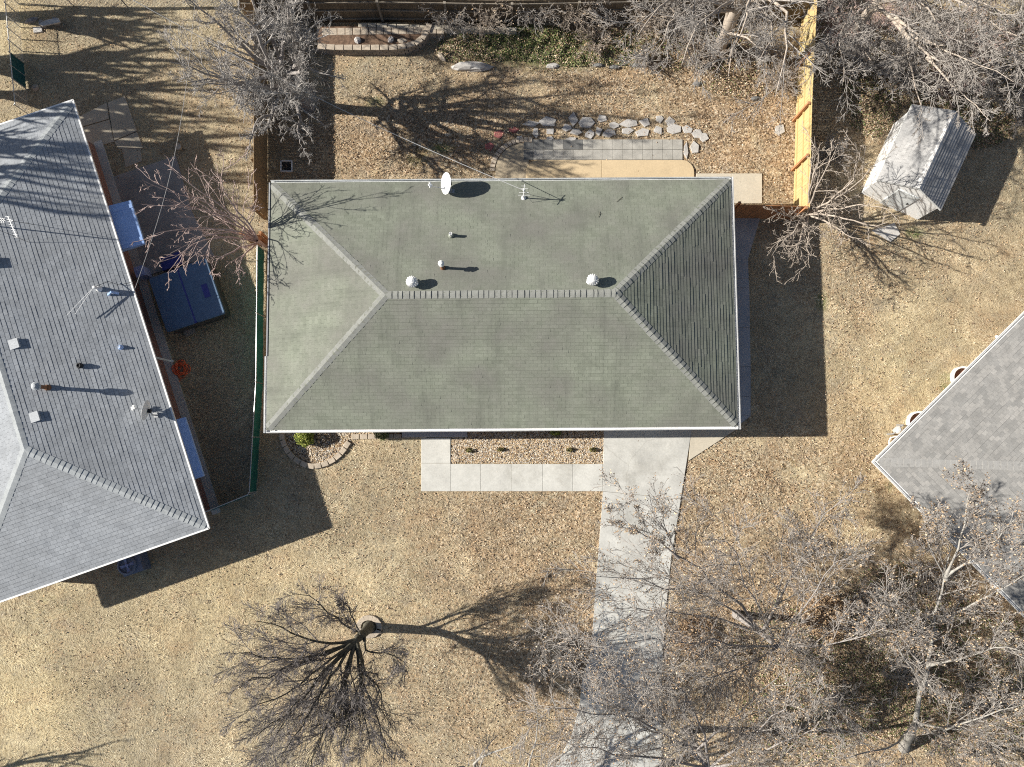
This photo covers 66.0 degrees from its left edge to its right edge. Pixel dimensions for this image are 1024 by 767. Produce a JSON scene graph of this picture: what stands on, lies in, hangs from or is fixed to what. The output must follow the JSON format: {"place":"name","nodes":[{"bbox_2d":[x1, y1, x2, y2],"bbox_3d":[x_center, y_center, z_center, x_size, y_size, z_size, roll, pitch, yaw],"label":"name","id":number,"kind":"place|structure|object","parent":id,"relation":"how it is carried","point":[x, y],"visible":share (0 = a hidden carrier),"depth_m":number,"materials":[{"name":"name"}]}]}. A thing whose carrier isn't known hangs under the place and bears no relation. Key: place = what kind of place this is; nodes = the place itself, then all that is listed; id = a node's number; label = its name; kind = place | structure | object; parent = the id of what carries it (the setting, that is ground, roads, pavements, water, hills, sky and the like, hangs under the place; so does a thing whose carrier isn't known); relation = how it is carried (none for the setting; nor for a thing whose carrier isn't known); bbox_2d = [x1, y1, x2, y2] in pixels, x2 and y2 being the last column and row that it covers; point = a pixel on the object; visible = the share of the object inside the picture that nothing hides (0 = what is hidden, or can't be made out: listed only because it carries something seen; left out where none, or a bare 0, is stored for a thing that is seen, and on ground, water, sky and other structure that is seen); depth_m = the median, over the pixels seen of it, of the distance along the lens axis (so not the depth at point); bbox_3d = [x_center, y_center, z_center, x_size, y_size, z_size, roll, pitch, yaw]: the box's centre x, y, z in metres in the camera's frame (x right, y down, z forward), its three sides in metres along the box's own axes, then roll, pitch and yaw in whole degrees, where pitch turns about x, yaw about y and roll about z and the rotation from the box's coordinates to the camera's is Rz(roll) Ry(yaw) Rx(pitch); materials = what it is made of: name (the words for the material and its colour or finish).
{"place":"outdoors","nodes":[
{"label":"outdoors","id":0,"kind":"place"},
{"bbox_2d":[114,156,213,273],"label":"side patio","id":1,"kind":"structure","parent":0,"point":[129,184],"depth_m":32.61,"materials":[{"name":"concrete"}]},
{"bbox_2d":[134,265,151,279],"bbox_3d":[-15.000,-4.497,32.084,0.380,0.735,0.420,-19,86,-1],"label":"blue bin","id":2,"kind":"object","parent":1,"relation":"on","point":[145,274],"visible":0.93,"depth_m":31.76,"materials":[{"name":"plastic"}]},
{"bbox_2d":[160,251,185,271],"bbox_3d":[-13.898,-4.991,32.241,0.840,0.400,0.600,-21,86,-2],"label":"plastic step","id":3,"kind":"object","parent":1,"relation":"on","point":[166,265],"visible":0.68,"depth_m":32.04,"materials":[{"name":"blue plastic"}]},
{"bbox_2d":[281,429,401,463],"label":"gravel","id":4,"kind":"structure","parent":0,"point":[323,437],"depth_m":31.87,"materials":[{"name":"beige gravel"}]},
{"bbox_2d":[294,433,313,447],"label":"green shrub","id":5,"kind":"object","parent":4,"relation":"on","point":[305,440],"visible":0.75,"depth_m":31.36,"materials":[{"name":"green plant"}]},
{"bbox_2d":[0,0,1023,766],"bbox_3d":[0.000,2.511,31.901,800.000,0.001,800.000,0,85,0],"label":"ground","id":6,"kind":"structure","parent":0,"point":[464,122],"depth_m":31.84,"materials":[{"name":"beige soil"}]},
{"bbox_2d":[4,0,27,113],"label":"chain link fence","id":7,"kind":"object","parent":6,"relation":"on","point":[17,70],"visible":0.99,"depth_m":32.58,"materials":[{"name":"metal"}]},
{"bbox_2d":[38,17,60,28],"bbox_3d":[-19.366,-15.138,33.105,0.942,0.350,0.348,-11,86,-1],"label":"stone bench","id":8,"kind":"object","parent":6,"relation":"on","point":[55,21],"visible":1,"depth_m":32.93,"materials":[{"name":"grey stone"}]},
{"bbox_2d":[0,99,220,602],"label":"grey roof house","id":9,"kind":"structure","parent":6,"relation":"on","point":[96,471],"depth_m":29.02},
{"bbox_2d":[67,279,137,314],"bbox_3d":[-15.403,-3.320,29.618,2.460,1.476,0.656,-35,86,-3],"label":"television aerial","id":10,"kind":"object","parent":9,"relation":"attached to","point":[98,288],"visible":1,"depth_m":29.43,"materials":[{"name":"white paint"}]},
{"bbox_2d":[131,400,157,420],"bbox_3d":[-13.556,1.032,28.864,0.799,0.979,0.692,-15,86,-1],"label":"satellite dish","id":11,"kind":"object","parent":9,"relation":"on","point":[146,410],"visible":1,"depth_m":28.70,"materials":[{"name":"white paint"}]},
{"bbox_2d":[134,6,194,289],"bbox_3d":[-12.383,-8.740,28.048,0.014,4.564,10.966,21,86,2],"label":"overhead cable","id":12,"kind":"object","parent":9,"relation":"attached to","point":[174,155],"visible":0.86,"depth_m":29.18,"materials":[{"name":"black rubber"}]},
{"bbox_2d":[80,96,143,148],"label":"back slabs","id":13,"kind":"structure","parent":6,"relation":"on","point":[121,117],"depth_m":32.90,"materials":[{"name":"concrete"}]},
{"bbox_2d":[14,0,238,7],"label":"chain link fence","id":14,"kind":"object","parent":6,"relation":"on","point":[122,3],"visible":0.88,"depth_m":33.08,"materials":[{"name":"metal"}]},
{"bbox_2d":[122,148,141,167],"bbox_3d":[-15.780,-9.469,32.849,0.770,0.090,0.834,-13,86,-1],"label":"stepping pad","id":15,"kind":"object","parent":6,"relation":"on","point":[131,159],"visible":1,"depth_m":32.80,"materials":[{"name":"concrete"}]},
{"bbox_2d":[117,551,150,576],"bbox_3d":[-14.948,7.110,31.129,0.916,0.818,0.765,-19,86,-1],"label":"air conditioner","id":16,"kind":"object","parent":6,"relation":"on","point":[137,563],"visible":0.97,"depth_m":30.81,"materials":[{"name":"blue metal"}]},
{"bbox_2d":[172,359,190,379],"bbox_3d":[-13.490,-0.528,32.059,0.830,0.166,0.793,-31,86,-2],"label":"extension cord","id":17,"kind":"object","parent":6,"relation":"on","point":[178,373],"visible":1,"depth_m":32.04,"materials":[{"name":"red plastic"}]},
{"bbox_2d":[149,258,230,332],"bbox_3d":[-13.003,-3.470,31.926,2.436,0.889,2.404,-20,86,-2],"label":"hot tub","id":18,"kind":"object","parent":6,"relation":"on","point":[194,297],"visible":0.94,"depth_m":31.50,"materials":[{"name":"blue plastic"}]},
{"bbox_2d":[130,147,266,290],"bbox_3d":[-10.998,-5.480,29.191,4.207,6.702,4.721,0,85,0],"label":"bare tree","id":19,"kind":"object","parent":6,"relation":"on","point":[252,235],"visible":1,"depth_m":28.44,"materials":[{"name":"brown plant"}]},
{"bbox_2d":[158,0,347,164],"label":"bare tree","id":20,"kind":"object","parent":6,"relation":"on","point":[254,88],"visible":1,"depth_m":27.86,"materials":[{"name":"grey plant"}]},
{"bbox_2d":[240,231,267,245],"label":"fence gate","id":21,"kind":"structure","parent":6,"relation":"on","point":[261,235],"depth_m":31.55,"materials":[{"name":"brown wood"}]},
{"bbox_2d":[248,245,264,492],"bbox_3d":[-10.191,-0.606,31.648,0.181,0.995,9.913,0,85,0],"label":"chain link fence","id":22,"kind":"object","parent":6,"relation":"on","point":[255,437],"visible":0.97,"depth_m":31.62,"materials":[{"name":"metal"}]},
{"bbox_2d":[250,0,267,219],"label":"board fence","id":23,"kind":"object","parent":6,"relation":"on","point":[259,159],"visible":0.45,"depth_m":31.93,"materials":[{"name":"brown wood"}]},
{"bbox_2d":[280,160,292,172],"bbox_3d":[-9.361,-9.019,32.749,0.508,0.120,0.482,0,85,0],"label":"planter frame","id":24,"kind":"object","parent":6,"relation":"on","point":[288,168],"visible":1,"depth_m":32.74,"materials":[{"name":"white paint"}]},
{"bbox_2d":[212,574,421,766],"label":"bare tree","id":25,"kind":"object","parent":6,"relation":"on","point":[354,703],"visible":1,"depth_m":25.61,"materials":[{"name":"brown plant"}]},
{"bbox_2d":[318,26,421,46],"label":"raised bed soil","id":26,"kind":"structure","parent":6,"relation":"on","point":[368,39],"depth_m":32.83,"materials":[{"name":"brown soil"}]},
{"bbox_2d":[315,24,431,55],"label":"block wall","id":27,"kind":"structure","parent":6,"relation":"on","point":[420,42],"depth_m":32.76,"materials":[{"name":"beige concrete"}]},
{"bbox_2d":[402,432,466,436],"bbox_3d":[-3.130,1.609,31.937,2.646,0.170,1.111,0,85,0],"label":"porch","id":28,"kind":"object","parent":6,"relation":"on","point":[434,434],"visible":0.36,"depth_m":31.82,"materials":[{"name":"concrete"}]},
{"bbox_2d":[418,2,473,40],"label":"bare shrub","id":29,"kind":"object","parent":6,"relation":"on","point":[449,21],"visible":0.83,"depth_m":32.16,"materials":[{"name":"grey plant"}]},
{"bbox_2d":[451,61,493,71],"bbox_3d":[-1.663,-13.289,32.995,1.834,0.299,0.405,0,85,0],"label":"boulder","id":30,"kind":"object","parent":6,"relation":"on","point":[471,66],"visible":1,"depth_m":32.92,"materials":[{"name":"white stone"}]},
{"bbox_2d":[461,0,513,39],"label":"bare shrub","id":31,"kind":"object","parent":6,"relation":"on","point":[489,24],"visible":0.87,"depth_m":32.13,"materials":[{"name":"grey plant"}]},
{"bbox_2d":[263,177,740,432],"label":"green roof house","id":32,"kind":"structure","parent":6,"relation":"on","point":[467,305],"depth_m":28.88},
{"bbox_2d":[133,0,522,189],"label":"overhead cable","id":33,"kind":"object","parent":32,"relation":"attached to","point":[327,102],"visible":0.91,"depth_m":28.42,"materials":[{"name":"black rubber"}]},
{"bbox_2d":[428,172,454,193],"bbox_3d":[-2.596,-7.336,29.366,0.868,0.869,0.743,-34,86,-3],"label":"satellite dish","id":34,"kind":"object","parent":32,"relation":"on","point":[446,184],"visible":1,"depth_m":29.42,"materials":[{"name":"white paint"}]},
{"bbox_2d":[0,0,1023,766],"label":"fallen leaves","id":35,"kind":"object","parent":6,"relation":"on","point":[784,116],"visible":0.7,"depth_m":31.80,"materials":[{"name":"brown plant"}]},
{"bbox_2d":[421,438,602,490],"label":"front walkway","id":36,"kind":"structure","parent":6,"relation":"on","point":[440,471],"depth_m":31.75,"materials":[{"name":"concrete"}]},
{"bbox_2d":[495,143,529,177],"bbox_3d":[0.028,-8.717,32.788,1.438,0.095,2.641,0,85,0],"label":"round apron","id":37,"kind":"object","parent":6,"relation":"on","point":[513,161],"visible":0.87,"depth_m":32.77,"materials":[{"name":"concrete"}]},
{"bbox_2d":[451,428,603,463],"bbox_3d":[0.636,2.265,31.925,6.205,0.032,1.912,0,85,0],"label":"gravel bed","id":38,"kind":"object","parent":6,"relation":"on","point":[458,443],"visible":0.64,"depth_m":31.88,"materials":[{"name":"beige gravel"}]},
{"bbox_2d":[237,0,818,25],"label":"board fence","id":39,"kind":"object","parent":6,"relation":"on","point":[352,11],"visible":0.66,"depth_m":32.28,"materials":[{"name":"brown wood"}]},
{"bbox_2d":[452,682,607,766],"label":"bare tree","id":40,"kind":"object","parent":6,"relation":"on","point":[482,756],"visible":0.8,"depth_m":26.05,"materials":[{"name":"grey plant"}]},
{"bbox_2d":[509,0,565,36],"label":"bare shrub","id":41,"kind":"object","parent":6,"relation":"on","point":[529,17],"visible":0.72,"depth_m":31.93,"materials":[{"name":"grey plant"}]},
{"bbox_2d":[539,116,555,126],"bbox_3d":[1.478,-10.951,32.929,0.742,0.063,0.440,0,85,0],"label":"flagstone","id":42,"kind":"object","parent":6,"relation":"on","point":[545,121],"visible":1,"depth_m":32.90,"materials":[{"name":"grey stone"}]},
{"bbox_2d":[505,590,599,726],"bbox_3d":[1.449,9.647,28.823,3.368,5.050,4.826,0,85,0],"label":"bare tree","id":43,"kind":"object","parent":6,"relation":"on","point":[545,647],"visible":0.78,"depth_m":28.61,"materials":[{"name":"grey plant"}]},
{"bbox_2d":[539,0,608,40],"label":"bare shrub","id":44,"kind":"object","parent":6,"relation":"on","point":[566,18],"visible":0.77,"depth_m":32.09,"materials":[{"name":"grey plant"}]},
{"bbox_2d":[578,117,594,127],"bbox_3d":[3.116,-10.888,32.923,0.709,0.065,0.468,0,85,0],"label":"flagstone","id":45,"kind":"object","parent":6,"relation":"on","point":[584,122],"visible":1,"depth_m":32.89,"materials":[{"name":"grey stone"}]},
{"bbox_2d":[573,14,621,67],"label":"bare shrub","id":46,"kind":"object","parent":6,"relation":"on","point":[597,48],"visible":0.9,"depth_m":32.72,"materials":[{"name":"grey plant"}]},
{"bbox_2d":[526,160,693,177],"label":"tan patio","id":47,"kind":"structure","parent":6,"relation":"on","point":[593,169],"depth_m":32.73,"materials":[{"name":"beige concrete"}]},
{"bbox_2d":[580,0,648,38],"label":"bare shrub","id":48,"kind":"object","parent":6,"relation":"on","point":[599,10],"visible":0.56,"depth_m":32.06,"materials":[{"name":"grey plant"}]},
{"bbox_2d":[435,24,794,96],"bbox_3d":[4.324,-13.577,32.995,15.131,0.366,3.240,0,85,0],"label":"ground cover","id":49,"kind":"object","parent":6,"relation":"on","point":[535,50],"visible":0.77,"depth_m":33.08,"materials":[{"name":"green plant"}]},
{"bbox_2d":[619,119,637,127],"bbox_3d":[4.847,-10.863,32.923,0.812,0.062,0.374,0,85,0],"label":"flagstone","id":50,"kind":"object","parent":6,"relation":"on","point":[627,123],"visible":1,"depth_m":32.89,"materials":[{"name":"white stone"}]},
{"bbox_2d":[624,33,672,79],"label":"bare shrub","id":51,"kind":"object","parent":6,"relation":"on","point":[649,58],"visible":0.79,"depth_m":32.60,"materials":[{"name":"grey plant"}]},
{"bbox_2d":[623,0,685,46],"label":"bare shrub","id":52,"kind":"object","parent":6,"relation":"on","point":[653,20],"visible":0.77,"depth_m":31.93,"materials":[{"name":"grey plant"}]},
{"bbox_2d":[667,124,680,133],"bbox_3d":[6.759,-10.612,32.901,0.611,0.065,0.438,0,85,0],"label":"flagstone","id":53,"kind":"object","parent":6,"relation":"on","point":[674,129],"visible":1,"depth_m":32.87,"materials":[{"name":"white stone"}]},
{"bbox_2d":[507,599,850,766],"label":"bare tree","id":54,"kind":"object","parent":6,"relation":"on","point":[696,751],"visible":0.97,"depth_m":23.54,"materials":[{"name":"grey plant"}]},
{"bbox_2d":[652,0,712,58],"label":"bare shrub","id":55,"kind":"object","parent":6,"relation":"on","point":[680,33],"visible":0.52,"depth_m":31.99,"materials":[{"name":"grey plant"}]},
{"bbox_2d":[673,612,715,658],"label":"brown shrub","id":56,"kind":"object","parent":6,"relation":"on","point":[686,622],"visible":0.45,"depth_m":30.93,"materials":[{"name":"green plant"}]},
{"bbox_2d":[669,20,736,80],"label":"bare shrub","id":57,"kind":"object","parent":6,"relation":"on","point":[693,48],"visible":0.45,"depth_m":32.23,"materials":[{"name":"grey plant"}]},
{"bbox_2d":[586,0,831,135],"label":"bare tree","id":58,"kind":"object","parent":6,"relation":"on","point":[733,9],"visible":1,"depth_m":25.47,"materials":[{"name":"grey plant"}]},
{"bbox_2d":[688,410,741,460],"bbox_3d":[8.232,2.085,31.934,2.208,0.102,2.058,0,85,0],"label":"side apron","id":59,"kind":"object","parent":6,"relation":"on","point":[701,441],"visible":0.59,"depth_m":31.87,"materials":[{"name":"beige concrete"}]},
{"bbox_2d":[701,631,753,673],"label":"bare shrub","id":60,"kind":"object","parent":6,"relation":"on","point":[729,651],"visible":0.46,"depth_m":30.61,"materials":[{"name":"grey plant"}]},
{"bbox_2d":[696,173,761,203],"bbox_3d":[9.008,-8.087,32.733,2.752,0.105,1.268,0,85,0],"label":"back stoop","id":61,"kind":"object","parent":6,"relation":"on","point":[747,188],"visible":0.57,"depth_m":32.69,"materials":[{"name":"beige concrete"}]},
{"bbox_2d":[539,465,935,756],"bbox_3d":[6.275,7.075,26.348,11.036,10.381,8.782,0,85,0],"label":"bare tree","id":62,"kind":"object","parent":6,"relation":"on","point":[808,551],"visible":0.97,"depth_m":24.38,"materials":[{"name":"grey plant"}]},
{"bbox_2d":[729,9,802,77],"bbox_3d":[10.405,-13.873,32.257,3.032,1.884,2.720,19,86,1],"label":"bare shrub","id":63,"kind":"object","parent":6,"relation":"on","point":[759,52],"visible":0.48,"depth_m":32.21,"materials":[{"name":"grey plant"}]},
{"bbox_2d":[734,201,808,218],"bbox_3d":[10.293,-6.963,31.754,2.832,1.780,0.170,1,86,0],"label":"cedar gate fence","id":64,"kind":"object","parent":6,"relation":"on","point":[751,211],"visible":0.74,"depth_m":31.59,"materials":[{"name":"wood"}]},
{"bbox_2d":[739,690,803,761],"bbox_3d":[10.010,13.368,30.447,2.627,1.219,2.004,34,86,3],"label":"bare shrub","id":65,"kind":"object","parent":6,"relation":"on","point":[771,725],"visible":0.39,"depth_m":30.45,"materials":[{"name":"grey plant"}]},
{"bbox_2d":[757,51,815,97],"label":"bare shrub","id":66,"kind":"object","parent":6,"relation":"on","point":[785,85],"visible":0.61,"depth_m":32.35,"materials":[{"name":"grey plant"}]},
{"bbox_2d":[768,632,834,691],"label":"bare shrub","id":67,"kind":"object","parent":6,"relation":"on","point":[794,652],"visible":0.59,"depth_m":30.45,"materials":[{"name":"grey plant"}]},
{"bbox_2d":[789,0,816,220],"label":"cedar fence","id":68,"kind":"object","parent":6,"relation":"on","point":[804,115],"visible":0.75,"depth_m":31.93,"materials":[{"name":"yellow wood"}]},
{"bbox_2d":[802,590,853,646],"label":"brown shrub","id":69,"kind":"object","parent":6,"relation":"on","point":[838,601],"visible":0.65,"depth_m":30.65,"materials":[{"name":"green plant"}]},
{"bbox_2d":[763,121,899,283],"bbox_3d":[11.738,-6.422,29.840,4.890,5.600,5.903,0,85,0],"label":"bare tree","id":70,"kind":"object","parent":6,"relation":"on","point":[808,214],"visible":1,"depth_m":29.64,"materials":[{"name":"grey plant"}]},
{"bbox_2d":[813,131,853,175],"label":"bare shrub","id":71,"kind":"object","parent":6,"relation":"on","point":[826,155],"visible":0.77,"depth_m":32.11,"materials":[{"name":"grey plant"}]},
{"bbox_2d":[798,678,880,739],"bbox_3d":[12.796,12.167,30.413,3.163,1.476,2.068,38,86,3],"label":"bare shrub","id":72,"kind":"object","parent":6,"relation":"on","point":[835,699],"visible":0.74,"depth_m":30.33,"materials":[{"name":"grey plant"}]},
{"bbox_2d":[816,0,880,49],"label":"bare shrub","id":73,"kind":"object","parent":6,"relation":"on","point":[832,18],"visible":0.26,"depth_m":32.21,"materials":[{"name":"grey plant"}]},
{"bbox_2d":[835,21,904,84],"bbox_3d":[14.681,-13.259,32.279,2.853,1.744,2.611,0,85,0],"label":"bare shrub","id":74,"kind":"object","parent":6,"relation":"on","point":[863,63],"visible":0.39,"depth_m":32.20,"materials":[{"name":"grey plant"}]},
{"bbox_2d":[724,561,1023,764],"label":"ground cover","id":75,"kind":"object","parent":6,"relation":"on","point":[881,692],"visible":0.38,"depth_m":31.10,"materials":[{"name":"brown plant"}]},
{"bbox_2d":[845,576,908,632],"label":"bare shrub","id":76,"kind":"object","parent":6,"relation":"on","point":[858,596],"visible":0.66,"depth_m":30.63,"materials":[{"name":"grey plant"}]},
{"bbox_2d":[871,223,899,241],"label":"shed ramp","id":77,"kind":"structure","parent":6,"relation":"on","point":[893,232],"depth_m":32.53,"materials":[{"name":"white concrete"}]},
{"bbox_2d":[857,0,922,34],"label":"bare shrub","id":78,"kind":"object","parent":6,"relation":"on","point":[877,17],"visible":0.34,"depth_m":32.26,"materials":[{"name":"grey plant"}]},
{"bbox_2d":[793,0,1023,144],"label":"bare tree","id":79,"kind":"object","parent":6,"relation":"on","point":[909,37],"visible":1,"depth_m":26.26,"materials":[{"name":"grey plant"}]},
{"bbox_2d":[876,651,943,708],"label":"bare shrub","id":80,"kind":"object","parent":6,"relation":"on","point":[903,677],"visible":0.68,"depth_m":30.39,"materials":[{"name":"grey plant"}]},
{"bbox_2d":[877,34,945,103],"bbox_3d":[16.263,-12.634,32.234,3.027,1.735,2.634,0,85,0],"label":"bare shrub","id":81,"kind":"object","parent":6,"relation":"on","point":[907,85],"visible":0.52,"depth_m":32.25,"materials":[{"name":"grey plant"}]},
{"bbox_2d":[800,456,1023,766],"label":"bare tree","id":82,"kind":"object","parent":6,"relation":"on","point":[909,734],"visible":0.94,"depth_m":23.66,"materials":[{"name":"grey plant"}]},
{"bbox_2d":[861,104,975,218],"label":"garden shed","id":83,"kind":"structure","parent":6,"relation":"on","point":[919,184],"depth_m":30.80,"materials":[{"name":"white paint"}]},
{"bbox_2d":[880,189,918,210],"bbox_3d":[15.604,-7.375,31.827,0.840,1.660,0.070,26,86,2],"label":"door","id":84,"kind":"structure","parent":83,"relation":"in","point":[899,199],"depth_m":31.73,"materials":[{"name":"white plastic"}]},
{"bbox_2d":[815,0,1023,148],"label":"ground cover","id":85,"kind":"object","parent":6,"relation":"on","point":[885,96],"visible":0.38,"depth_m":32.88,"materials":[{"name":"brown plant"}]},
{"bbox_2d":[886,0,977,66],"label":"bare shrub","id":86,"kind":"object","parent":6,"relation":"on","point":[928,25],"visible":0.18,"depth_m":32.01,"materials":[{"name":"grey plant"}]},
{"bbox_2d":[911,556,961,607],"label":"bare shrub","id":87,"kind":"object","parent":6,"relation":"on","point":[922,589],"visible":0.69,"depth_m":30.82,"materials":[{"name":"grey plant"}]},
{"bbox_2d":[871,311,1023,616],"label":"pale roof house","id":88,"kind":"structure","parent":6,"relation":"on","point":[972,414],"depth_m":29.11,"materials":[{"name":"grey"}]},
{"bbox_2d":[919,34,993,109],"bbox_3d":[17.891,-12.625,32.243,3.099,1.952,3.114,0,85,0],"label":"bare shrub","id":89,"kind":"object","parent":6,"relation":"on","point":[943,70],"visible":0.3,"depth_m":32.19,"materials":[{"name":"grey plant"}]},
{"bbox_2d":[950,366,966,381],"bbox_3d":[18.149,-0.388,32.029,0.940,0.200,0.510,-43,87,-3],"label":"window well","id":90,"kind":"object","parent":6,"relation":"on","point":[955,372],"depth_m":32.05,"materials":[{"name":"white paint"}]},
{"bbox_2d":[933,0,1022,71],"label":"bare shrub","id":91,"kind":"object","parent":6,"relation":"on","point":[986,32],"visible":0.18,"depth_m":31.93,"materials":[{"name":"grey plant"}]},
{"bbox_2d":[944,656,1017,722],"bbox_3d":[17.909,11.787,30.312,2.688,1.735,2.791,0,85,0],"label":"bare shrub","id":92,"kind":"object","parent":6,"relation":"on","point":[969,685],"visible":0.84,"depth_m":30.32,"materials":[{"name":"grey plant"}]},
{"bbox_2d":[967,721,1023,766],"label":"bare shrub","id":93,"kind":"object","parent":6,"relation":"on","point":[986,751],"visible":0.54,"depth_m":30.09,"materials":[{"name":"grey plant"}]},
{"bbox_2d":[972,38,1023,132],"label":"bare shrub","id":94,"kind":"object","parent":6,"relation":"on","point":[996,89],"visible":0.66,"depth_m":32.13,"materials":[{"name":"grey plant"}]},
{"bbox_2d":[987,624,1023,702],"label":"bare shrub","id":95,"kind":"object","parent":6,"relation":"on","point":[1010,655],"visible":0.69,"depth_m":30.46,"materials":[{"name":"grey plant"}]},
{"bbox_2d":[992,0,1023,53],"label":"bare shrub","id":96,"kind":"object","parent":6,"relation":"on","point":[1019,30],"visible":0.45,"depth_m":32.29,"materials":[{"name":"grey plant"}]},
{"bbox_2d":[1001,81,1023,138],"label":"bare shrub","id":97,"kind":"object","parent":6,"relation":"on","point":[1020,121],"visible":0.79,"depth_m":32.25,"materials":[{"name":"grey plant"}]},
{"bbox_2d":[556,427,691,766],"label":"driveway","id":98,"kind":"structure","parent":0,"point":[630,459],"depth_m":31.52,"materials":[{"name":"concrete"}]},
{"bbox_2d":[735,218,759,422],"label":"side path","id":99,"kind":"structure","parent":0,"point":[746,228],"depth_m":32.30,"materials":[{"name":"concrete"}]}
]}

